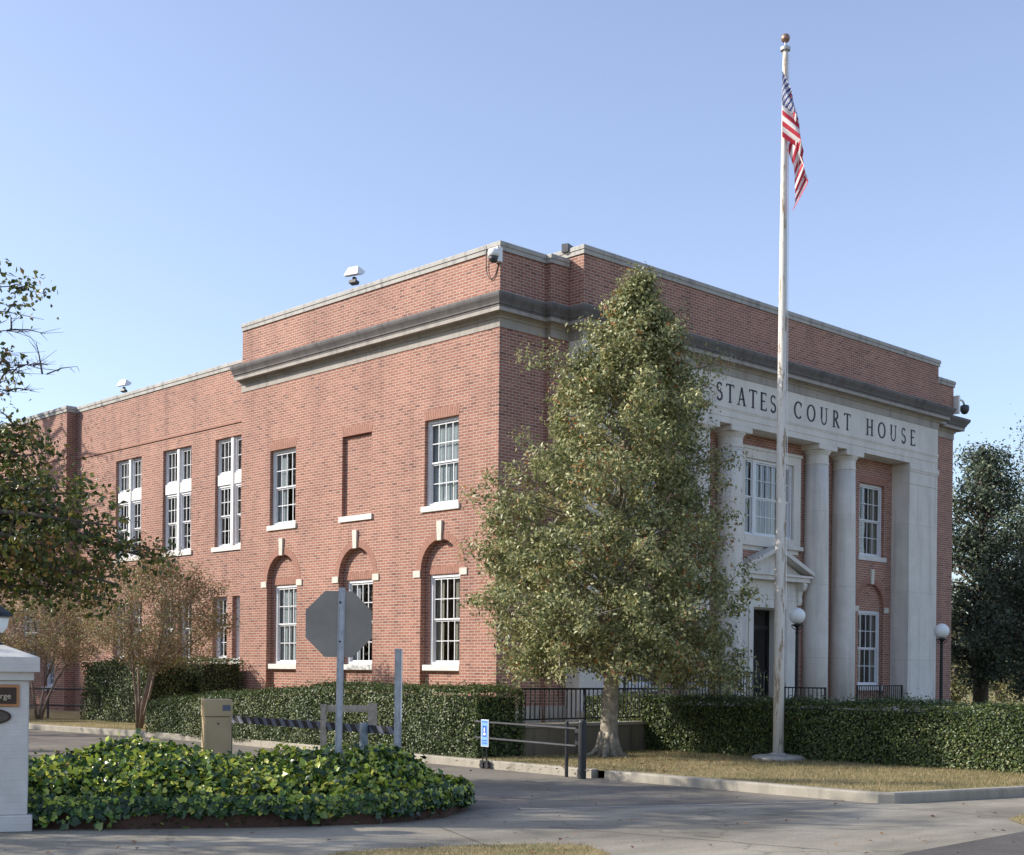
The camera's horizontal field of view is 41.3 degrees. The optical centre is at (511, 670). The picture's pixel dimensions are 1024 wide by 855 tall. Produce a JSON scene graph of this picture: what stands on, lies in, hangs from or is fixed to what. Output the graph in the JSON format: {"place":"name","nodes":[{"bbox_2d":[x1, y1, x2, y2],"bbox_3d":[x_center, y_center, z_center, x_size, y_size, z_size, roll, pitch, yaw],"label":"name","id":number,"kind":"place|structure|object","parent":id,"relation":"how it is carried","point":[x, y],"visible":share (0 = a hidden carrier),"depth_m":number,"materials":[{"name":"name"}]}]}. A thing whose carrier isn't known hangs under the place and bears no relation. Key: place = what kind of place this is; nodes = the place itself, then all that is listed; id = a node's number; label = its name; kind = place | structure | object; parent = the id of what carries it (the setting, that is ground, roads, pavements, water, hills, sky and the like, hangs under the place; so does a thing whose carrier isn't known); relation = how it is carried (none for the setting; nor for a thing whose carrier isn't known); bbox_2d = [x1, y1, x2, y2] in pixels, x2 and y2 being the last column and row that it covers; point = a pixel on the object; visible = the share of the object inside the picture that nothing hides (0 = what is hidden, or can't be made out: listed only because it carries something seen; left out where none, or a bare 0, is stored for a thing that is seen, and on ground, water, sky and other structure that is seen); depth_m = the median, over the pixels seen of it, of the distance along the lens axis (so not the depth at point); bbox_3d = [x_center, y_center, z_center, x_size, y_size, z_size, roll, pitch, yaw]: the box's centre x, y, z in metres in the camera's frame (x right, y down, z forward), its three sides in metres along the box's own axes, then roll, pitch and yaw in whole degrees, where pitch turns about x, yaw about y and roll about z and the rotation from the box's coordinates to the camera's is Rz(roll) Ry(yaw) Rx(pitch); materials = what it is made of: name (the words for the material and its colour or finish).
{"place":"outdoors","nodes":[
{"label":"outdoors","id":0,"kind":"place"},
{"bbox_2d":[29,715,559,757],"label":"grass","id":1,"kind":"structure","parent":0,"point":[119,725],"depth_m":34.50,"materials":[{"name":"green plant"}]},
{"bbox_2d":[305,588,371,753],"bbox_3d":[-1.996,0.312,15.606,0.762,2.535,0.053,1,0,-14],"label":"stop sign","id":2,"kind":"object","parent":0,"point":[339,624],"visible":0.82,"depth_m":15.61,"materials":[{"name":"metal"}]},
{"bbox_2d":[29,729,864,810],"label":"driveway","id":3,"kind":"structure","parent":0,"point":[493,788],"depth_m":18.36,"materials":[{"name":"grey asphalt"}]},
{"bbox_2d":[201,699,232,754],"bbox_3d":[-4.223,0.981,19.397,0.400,1.152,0.366,1,0,-20],"label":"cabinet","id":4,"kind":"object","parent":3,"relation":"on","point":[216,731],"visible":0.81,"depth_m":19.24,"materials":[{"name":"beige metal"}]},
{"bbox_2d":[207,720,228,754],"bbox_3d":[-4.165,1.081,19.237,0.300,0.752,0.006,1,0,-20],"label":"door","id":5,"kind":"structure","parent":4,"relation":"in","point":[217,735],"depth_m":19.24,"materials":[{"name":"beige paint"}]},
{"bbox_2d":[27,728,476,830],"bbox_3d":[-3.852,1.227,15.463,6.917,1.020,4.685,1,0,0],"label":"ivy bed","id":6,"kind":"object","parent":3,"relation":"on","point":[120,784],"visible":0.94,"depth_m":14.07,"materials":[{"name":"plant"}]},
{"bbox_2d":[231,716,393,754],"bbox_3d":[-2.831,1.124,18.594,0.100,0.893,4.349,1,0,-41],"label":"barrier arm","id":7,"kind":"object","parent":3,"relation":"on","point":[377,729],"visible":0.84,"depth_m":18.58},
{"bbox_2d":[29,723,597,777],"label":"kerb","id":8,"kind":"structure","parent":3,"relation":"on","point":[496,764],"depth_m":23.55,"materials":[{"name":"concrete"}]},
{"bbox_2d":[320,703,376,746],"bbox_3d":[-2.189,1.006,18.198,0.757,1.144,0.085,1,0,0],"label":"wooden barrier","id":9,"kind":"object","parent":3,"relation":"on","point":[370,709],"visible":0.69,"depth_m":18.16,"materials":[{"name":"grey wood"}]},
{"bbox_2d":[359,723,367,749],"bbox_3d":[-1.904,1.124,17.400,0.110,0.913,0.107,1,0,-44],"label":"short bollard","id":10,"kind":"object","parent":3,"relation":"on","point":[363,734],"visible":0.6,"depth_m":17.35,"materials":[{"name":"grey metal"}]},
{"bbox_2d":[394,649,402,749],"bbox_3d":[-1.412,0.657,16.807,0.097,1.857,0.038,1,0,0],"label":"channel post","id":11,"kind":"object","parent":3,"relation":"on","point":[398,697],"visible":0.7,"depth_m":16.80,"materials":[{"name":"metal"}]},
{"bbox_2d":[21,754,1014,852],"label":"leaf litter","id":12,"kind":"object","parent":3,"relation":"on","point":[134,841],"visible":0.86,"depth_m":20.10,"materials":[{"name":"brown plant"}]},
{"bbox_2d":[474,719,586,778],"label":"swing gate","id":13,"kind":"structure","parent":3,"relation":"on","point":[581,730],"depth_m":20.77,"materials":[{"name":"metal"}]},
{"bbox_2d":[565,721,568,776],"bbox_3d":[0.830,1.184,20.592,0.056,0.850,0.053,1,0,-44],"label":"thin post","id":14,"kind":"object","parent":3,"relation":"on","point":[566,747],"visible":1,"depth_m":20.57,"materials":[{"name":"metal"}]},
{"bbox_2d":[326,841,609,854],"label":"grass","id":15,"kind":"structure","parent":0,"point":[464,848],"depth_m":11.91,"materials":[{"name":"plant"}]},
{"bbox_2d":[0,797,1023,854],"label":"pavement","id":16,"kind":"structure","parent":0,"point":[805,830],"depth_m":13.40,"materials":[{"name":"concrete"}]},
{"bbox_2d":[0,645,39,832],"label":"gate pillar","id":17,"kind":"structure","parent":16,"relation":"on","point":[18,667],"depth_m":13.05,"materials":[{"name":"white paint"}]},
{"bbox_2d":[0,709,10,723],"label":"plaque","id":18,"kind":"object","parent":17,"relation":"attached to","point":[5,716],"visible":1,"depth_m":13.00,"materials":[{"name":"brown metal"}]},
{"bbox_2d":[0,606,12,644],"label":"lantern","id":19,"kind":"object","parent":17,"relation":"on","point":[5,614],"visible":0.96,"depth_m":13.26,"materials":[{"name":"paint"}]},
{"bbox_2d":[0,684,19,706],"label":"plaque","id":20,"kind":"object","parent":17,"relation":"attached to","point":[9,695],"visible":1,"depth_m":13.02,"materials":[{"name":"brown metal"}]},
{"bbox_2d":[465,802,886,810],"bbox_3d":[-0.650,1.587,15.710,10.813,0.001,0.690,1,0,-11],"label":"pavement joint","id":21,"kind":"object","parent":16,"relation":"on","point":[665,805],"visible":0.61,"depth_m":16.25,"materials":[{"name":"grey concrete"}]},
{"bbox_2d":[440,808,1012,849],"bbox_3d":[2.645,1.623,14.005,6.620,0.001,3.302,1,0,-16],"label":"pavement crack","id":22,"kind":"object","parent":16,"relation":"on","point":[683,820],"visible":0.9,"depth_m":13.86,"materials":[{"name":"grey concrete"}]},
{"bbox_2d":[0,0,1023,630],"label":"sky","id":23,"kind":"structure","parent":0,"point":[182,174],"materials":[{"name":"blue"}]},
{"bbox_2d":[29,699,1023,791],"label":"lawn","id":24,"kind":"structure","parent":0,"point":[66,715],"depth_m":21.33,"materials":[{"name":"plant"}]},
{"bbox_2d":[29,688,83,717],"bbox_3d":[-13.866,0.929,38.301,7.562,0.956,0.062,1,0,-8],"label":"pipe fence","id":25,"kind":"object","parent":24,"relation":"on","point":[48,704],"visible":0.14,"depth_m":38.39,"materials":[{"name":"black metal"}]},
{"bbox_2d":[0,587,128,718],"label":"crape myrtle","id":26,"kind":"object","parent":24,"relation":"on","point":[72,626],"visible":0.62,"depth_m":37.28,"materials":[{"name":"beige plant"}]},
{"bbox_2d":[80,653,196,723],"bbox_3d":[-10.299,0.472,37.103,1.721,1.909,3.835,1,0,-44],"label":"clipped hedge","id":27,"kind":"object","parent":24,"relation":"on","point":[108,693],"visible":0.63,"depth_m":36.41,"materials":[{"name":"green plant"}]},
{"bbox_2d":[66,540,244,728],"bbox_3d":[-8.601,-0.843,32.743,4.368,4.561,3.870,1,0,0],"label":"crape myrtle","id":28,"kind":"object","parent":24,"relation":"on","point":[169,644],"visible":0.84,"depth_m":32.30,"materials":[{"name":"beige plant"}]},
{"bbox_2d":[110,652,245,701],"bbox_3d":[-9.522,0.409,38.433,1.600,2.046,5.276,1,0,-44],"label":"clipped hedge","id":29,"kind":"object","parent":24,"relation":"on","point":[211,676],"visible":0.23,"depth_m":36.63,"materials":[{"name":"green plant"}]},
{"bbox_2d":[145,675,525,758],"bbox_3d":[-4.063,0.754,27.308,1.324,1.464,11.319,1,0,-44],"label":"clipped hedge","id":30,"kind":"object","parent":24,"relation":"on","point":[437,724],"visible":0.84,"depth_m":24.84,"materials":[{"name":"green plant"}]},
{"bbox_2d":[515,721,646,755],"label":"access ramp","id":31,"kind":"structure","parent":24,"relation":"on","point":[630,734],"depth_m":24.60,"materials":[{"name":"concrete"}]},
{"bbox_2d":[519,688,697,720],"bbox_3d":[1.923,0.650,25.514,4.944,0.660,0.044,1,0,-44],"label":"ramp railing","id":32,"kind":"object","parent":31,"relation":"on","point":[584,699],"visible":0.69,"depth_m":24.92,"materials":[{"name":"black metal"}]},
{"bbox_2d":[449,261,772,757],"bbox_3d":[1.801,-2.852,23.767,5.447,8.819,5.293,1,0,-32],"label":"shade tree","id":33,"kind":"object","parent":24,"relation":"on","point":[662,629],"visible":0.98,"depth_m":23.07,"materials":[{"name":"green plant"}]},
{"bbox_2d":[751,33,804,760],"bbox_3d":[4.646,-4.718,23.380,0.920,12.502,0.920,1,0,-44],"label":"flagpole","id":34,"kind":"object","parent":24,"relation":"on","point":[777,753],"visible":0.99,"depth_m":23.32,"materials":[{"name":"metal"}]},
{"bbox_2d":[782,71,807,211],"bbox_3d":[4.867,-9.079,23.278,0.320,2.455,0.399,1,0,-44],"label":"flag","id":35,"kind":"object","parent":34,"relation":"hanging from","point":[790,128],"visible":1,"depth_m":23.27,"materials":[{"name":"fabric"}]},
{"bbox_2d":[582,688,1023,773],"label":"clipped hedge","id":36,"kind":"object","parent":24,"relation":"on","point":[964,737],"visible":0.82,"depth_m":22.82,"materials":[{"name":"green plant"}]},
{"bbox_2d":[934,624,948,701],"bbox_3d":[12.173,0.136,38.500,0.420,2.948,0.420,1,0,-44],"label":"lamp post","id":37,"kind":"object","parent":24,"relation":"on","point":[941,632],"visible":0.82,"depth_m":38.45,"materials":[{"name":"black metal"}]},
{"bbox_2d":[950,588,1008,703],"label":"leafy shrub","id":38,"kind":"object","parent":24,"relation":"on","point":[955,690],"visible":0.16,"depth_m":65.55,"materials":[{"name":"green plant"}]},
{"bbox_2d":[952,554,1018,701],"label":"leafy shrub","id":39,"kind":"object","parent":24,"relation":"on","point":[999,692],"visible":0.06,"depth_m":77.81,"materials":[{"name":"green plant"}]},
{"bbox_2d":[951,432,1023,713],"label":"evergreen tree","id":40,"kind":"object","parent":24,"relation":"on","point":[983,470],"visible":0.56,"depth_m":52.40,"materials":[{"name":"green plant"}]},
{"bbox_2d":[956,498,1023,703],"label":"evergreen tree","id":41,"kind":"object","parent":24,"relation":"on","point":[1014,588],"visible":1,"depth_m":48.94,"materials":[{"name":"green plant"}]},
{"bbox_2d":[962,413,1023,665],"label":"evergreen tree","id":42,"kind":"object","parent":24,"relation":"on","point":[1017,472],"visible":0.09,"depth_m":57.48,"materials":[{"name":"green plant"}]},
{"bbox_2d":[968,661,1023,704],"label":"leafy shrub","id":43,"kind":"object","parent":24,"relation":"on","point":[1003,699],"visible":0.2,"depth_m":61.90,"materials":[{"name":"green plant"}]},
{"bbox_2d":[598,680,1023,777],"bbox_3d":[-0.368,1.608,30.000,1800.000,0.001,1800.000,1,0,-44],"label":"ground","id":44,"kind":"structure","parent":0,"point":[601,773],"depth_m":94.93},
{"bbox_2d":[0,259,192,628],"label":"oak tree","id":45,"kind":"object","parent":44,"relation":"on","point":[16,546],"visible":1,"depth_m":18.35,"materials":[{"name":"green plant"}]},
{"bbox_2d":[0,240,972,722],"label":"courthouse","id":46,"kind":"structure","parent":44,"relation":"on","point":[290,466],"depth_m":36.16,"materials":[{"name":"red brick"}]},
{"bbox_2d":[23,609,37,654],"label":"window","id":47,"kind":"structure","parent":46,"relation":"in","point":[33,653],"depth_m":47.53,"materials":[{"name":"white paint"}]},
{"bbox_2d":[42,657,54,690],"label":"window","id":48,"kind":"structure","parent":46,"relation":"in","point":[50,680],"depth_m":46.27,"materials":[{"name":"white paint"}]},
{"bbox_2d":[111,603,124,662],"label":"window","id":49,"kind":"structure","parent":46,"relation":"in","point":[124,603],"depth_m":43.49,"materials":[{"name":"white paint"}]},
{"bbox_2d":[116,379,130,392],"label":"floodlight","id":50,"kind":"object","parent":46,"relation":"attached to","point":[125,382],"visible":0.98,"depth_m":43.34,"materials":[{"name":"white paint"}]},
{"bbox_2d":[118,502,128,557],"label":"window","id":51,"kind":"structure","parent":46,"relation":"in","point":[126,503],"depth_m":43.37,"materials":[{"name":"white paint"}]},
{"bbox_2d":[119,460,128,493],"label":"window","id":52,"kind":"structure","parent":46,"relation":"in","point":[123,463],"depth_m":43.40,"materials":[{"name":"white paint"}]},
{"bbox_2d":[127,603,141,660],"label":"window","id":53,"kind":"structure","parent":46,"relation":"in","point":[138,603],"depth_m":42.73,"materials":[{"name":"white paint"}]},
{"bbox_2d":[132,500,140,555],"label":"window","id":54,"kind":"structure","parent":46,"relation":"in","point":[135,515],"depth_m":42.76,"materials":[{"name":"white paint"}]},
{"bbox_2d":[132,457,141,490],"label":"window","id":55,"kind":"structure","parent":46,"relation":"in","point":[135,460],"depth_m":42.75,"materials":[{"name":"white paint"}]},
{"bbox_2d":[164,600,172,654],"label":"window","id":56,"kind":"structure","parent":46,"relation":"in","point":[169,600],"depth_m":41.33,"materials":[{"name":"white paint"}]},
{"bbox_2d":[165,494,176,551],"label":"window","id":57,"kind":"structure","parent":46,"relation":"in","point":[168,518],"depth_m":41.24,"materials":[{"name":"white paint"}]},
{"bbox_2d":[166,450,176,484],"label":"window","id":58,"kind":"structure","parent":46,"relation":"in","point":[170,467],"depth_m":41.25,"materials":[{"name":"white paint"}]},
{"bbox_2d":[180,491,190,550],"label":"window","id":59,"kind":"structure","parent":46,"relation":"in","point":[183,522],"depth_m":40.60,"materials":[{"name":"white paint"}]},
{"bbox_2d":[181,446,191,481],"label":"window","id":60,"kind":"structure","parent":46,"relation":"in","point":[185,464],"depth_m":40.60,"materials":[{"name":"white paint"}]},
{"bbox_2d":[182,599,191,657],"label":"window","id":61,"kind":"structure","parent":46,"relation":"in","point":[188,654],"depth_m":40.58,"materials":[{"name":"white paint"}]},
{"bbox_2d":[214,597,226,663],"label":"window","id":62,"kind":"structure","parent":46,"relation":"in","point":[222,644],"depth_m":39.19,"materials":[{"name":"white paint"}]},
{"bbox_2d":[217,484,230,546],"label":"window","id":63,"kind":"structure","parent":46,"relation":"in","point":[221,489],"depth_m":39.09,"materials":[{"name":"white paint"}]},
{"bbox_2d":[218,438,230,475],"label":"window","id":64,"kind":"structure","parent":46,"relation":"in","point":[222,469],"depth_m":39.08,"materials":[{"name":"white paint"}]},
{"bbox_2d":[230,596,239,663],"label":"window","id":65,"kind":"structure","parent":46,"relation":"in","point":[238,597],"depth_m":38.42,"materials":[{"name":"white paint"}]},
{"bbox_2d":[234,483,240,544],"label":"window","id":66,"kind":"structure","parent":46,"relation":"in","point":[237,520],"depth_m":38.47,"materials":[{"name":"white paint"}]},
{"bbox_2d":[235,435,241,472],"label":"window","id":67,"kind":"structure","parent":46,"relation":"in","point":[238,440],"depth_m":38.46,"materials":[{"name":"white paint"}]},
{"bbox_2d":[266,447,296,530],"bbox_3d":[-6.020,-4.817,36.127,0.298,2.150,1.360,1,0,-44],"label":"window","id":68,"kind":"structure","parent":46,"relation":"in","point":[281,504],"depth_m":36.42,"materials":[{"name":"white paint"}]},
{"bbox_2d":[268,584,296,668],"bbox_3d":[-5.993,-1.167,36.189,0.318,2.250,1.320,1,0,-44],"label":"window","id":69,"kind":"structure","parent":46,"relation":"in","point":[284,624],"depth_m":36.41,"materials":[{"name":"white paint"}]},
{"bbox_2d":[343,266,364,285],"bbox_3d":[-3.969,-9.933,34.150,0.530,0.405,0.312,1,-14,31],"label":"floodlight","id":70,"kind":"object","parent":46,"relation":"attached to","point":[354,271],"visible":1,"depth_m":34.08,"materials":[{"name":"white paint"}]},
{"bbox_2d":[344,579,372,669],"bbox_3d":[-3.762,-1.144,33.854,0.318,2.250,1.320,1,0,-44],"label":"window","id":71,"kind":"structure","parent":46,"relation":"in","point":[354,663],"depth_m":33.92,"materials":[{"name":"white paint"}]},
{"bbox_2d":[420,416,459,512],"bbox_3d":[-1.565,-4.771,31.464,0.298,2.150,1.360,1,0,-44],"label":"window","id":72,"kind":"structure","parent":46,"relation":"in","point":[443,434],"depth_m":31.66,"materials":[{"name":"white paint"}]},
{"bbox_2d":[422,573,459,670],"bbox_3d":[-1.537,-1.121,31.526,0.318,2.250,1.320,1,0,-44],"label":"window","id":73,"kind":"structure","parent":46,"relation":"in","point":[437,662],"depth_m":31.77,"materials":[{"name":"white paint"}]},
{"bbox_2d":[486,246,502,279],"bbox_3d":[-0.474,-9.070,30.030,0.310,0.792,0.502,1,0,-44],"label":"security camera","id":74,"kind":"object","parent":46,"relation":"attached to","point":[495,254],"visible":1,"depth_m":29.89,"materials":[{"name":"white paint"}]},
{"bbox_2d":[561,243,572,253],"bbox_3d":[1.288,-9.657,31.403,0.180,0.360,0.320,1,0,26],"label":"security camera","id":75,"kind":"object","parent":46,"relation":"attached to","point":[566,247],"visible":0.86,"depth_m":31.26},
{"bbox_2d":[629,597,657,691],"bbox_3d":[3.026,-0.679,33.420,1.520,2.380,0.288,1,0,-44],"label":"window","id":76,"kind":"structure","parent":46,"relation":"in","point":[643,677],"depth_m":33.63,"materials":[{"name":"white paint"}]},
{"bbox_2d":[634,442,655,530],"bbox_3d":[3.097,-4.498,33.388,1.540,2.300,0.298,1,0,-44],"label":"window","id":77,"kind":"structure","parent":46,"relation":"in","point":[639,442],"depth_m":33.82,"materials":[{"name":"white paint"}]},
{"bbox_2d":[623,670,764,706],"bbox_3d":[4.395,0.485,32.120,5.244,0.960,0.044,1,0,-44],"label":"porch railing","id":78,"kind":"object","parent":46,"relation":"on","point":[763,681],"visible":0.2,"depth_m":32.32,"materials":[{"name":"black metal"}]},
{"bbox_2d":[745,457,753,534],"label":"window","id":79,"kind":"structure","parent":46,"relation":"in","point":[751,498],"depth_m":36.48,"materials":[{"name":"white paint"}]},
{"bbox_2d":[753,610,768,697],"bbox_3d":[6.605,-0.377,37.271,1.520,2.650,0.133,1,0,-44],"label":"door","id":80,"kind":"structure","parent":46,"relation":"in","point":[766,627],"depth_m":37.75,"materials":[{"name":"metal"}]},
{"bbox_2d":[753,459,775,537],"bbox_3d":[6.909,-4.659,37.000,1.240,2.060,0.148,1,0,-44],"label":"window","id":81,"kind":"structure","parent":46,"relation":"in","point":[772,466],"depth_m":36.99,"materials":[{"name":"white paint"}]},
{"bbox_2d":[786,465,791,539],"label":"window","id":82,"kind":"structure","parent":46,"relation":"in","point":[789,468],"depth_m":37.69,"materials":[{"name":"white paint"}]},
{"bbox_2d":[789,608,805,707],"bbox_3d":[7.385,-0.328,35.200,0.420,2.608,0.420,1,0,-44],"label":"lamp post","id":83,"kind":"object","parent":46,"relation":"on","point":[797,616],"visible":0.93,"depth_m":35.15,"materials":[{"name":"black metal"}]},
{"bbox_2d":[784,687,826,708],"bbox_3d":[7.295,0.875,33.858,0.044,0.940,1.244,1,0,-44],"label":"stair railing","id":84,"kind":"object","parent":46,"relation":"on","point":[825,690],"visible":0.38,"depth_m":33.76,"materials":[{"name":"black metal"}]},
{"bbox_2d":[857,610,882,690],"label":"window","id":85,"kind":"structure","parent":46,"relation":"in","point":[873,662],"depth_m":41.09,"materials":[{"name":"white paint"}]},
{"bbox_2d":[857,483,886,562],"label":"window","id":86,"kind":"structure","parent":46,"relation":"in","point":[874,555],"depth_m":40.99,"materials":[{"name":"white paint"}]},
{"bbox_2d":[856,685,902,701],"bbox_3d":[10.834,0.717,39.963,2.494,0.590,0.044,1,0,-44],"label":"areaway railing","id":87,"kind":"object","parent":46,"relation":"on","point":[880,689],"visible":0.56,"depth_m":39.95,"materials":[{"name":"black metal"}]},
{"bbox_2d":[953,395,968,414],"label":"security camera","id":88,"kind":"object","parent":46,"relation":"attached to","point":[963,409],"visible":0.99,"depth_m":43.90,"materials":[{"name":"white paint"}]},
{"bbox_2d":[604,770,1023,803],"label":"kerb","id":89,"kind":"structure","parent":44,"relation":"on","point":[857,795],"depth_m":17.74,"materials":[{"name":"concrete"}]},
{"bbox_2d":[903,831,1023,854],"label":"street","id":90,"kind":"structure","parent":0,"point":[1002,845],"depth_m":12.56,"materials":[{"name":"grey asphalt"}]},
{"bbox_2d":[1009,813,1023,823],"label":"grass","id":91,"kind":"structure","parent":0,"point":[1016,816],"depth_m":15.09,"materials":[{"name":"beige plant"}]}
]}

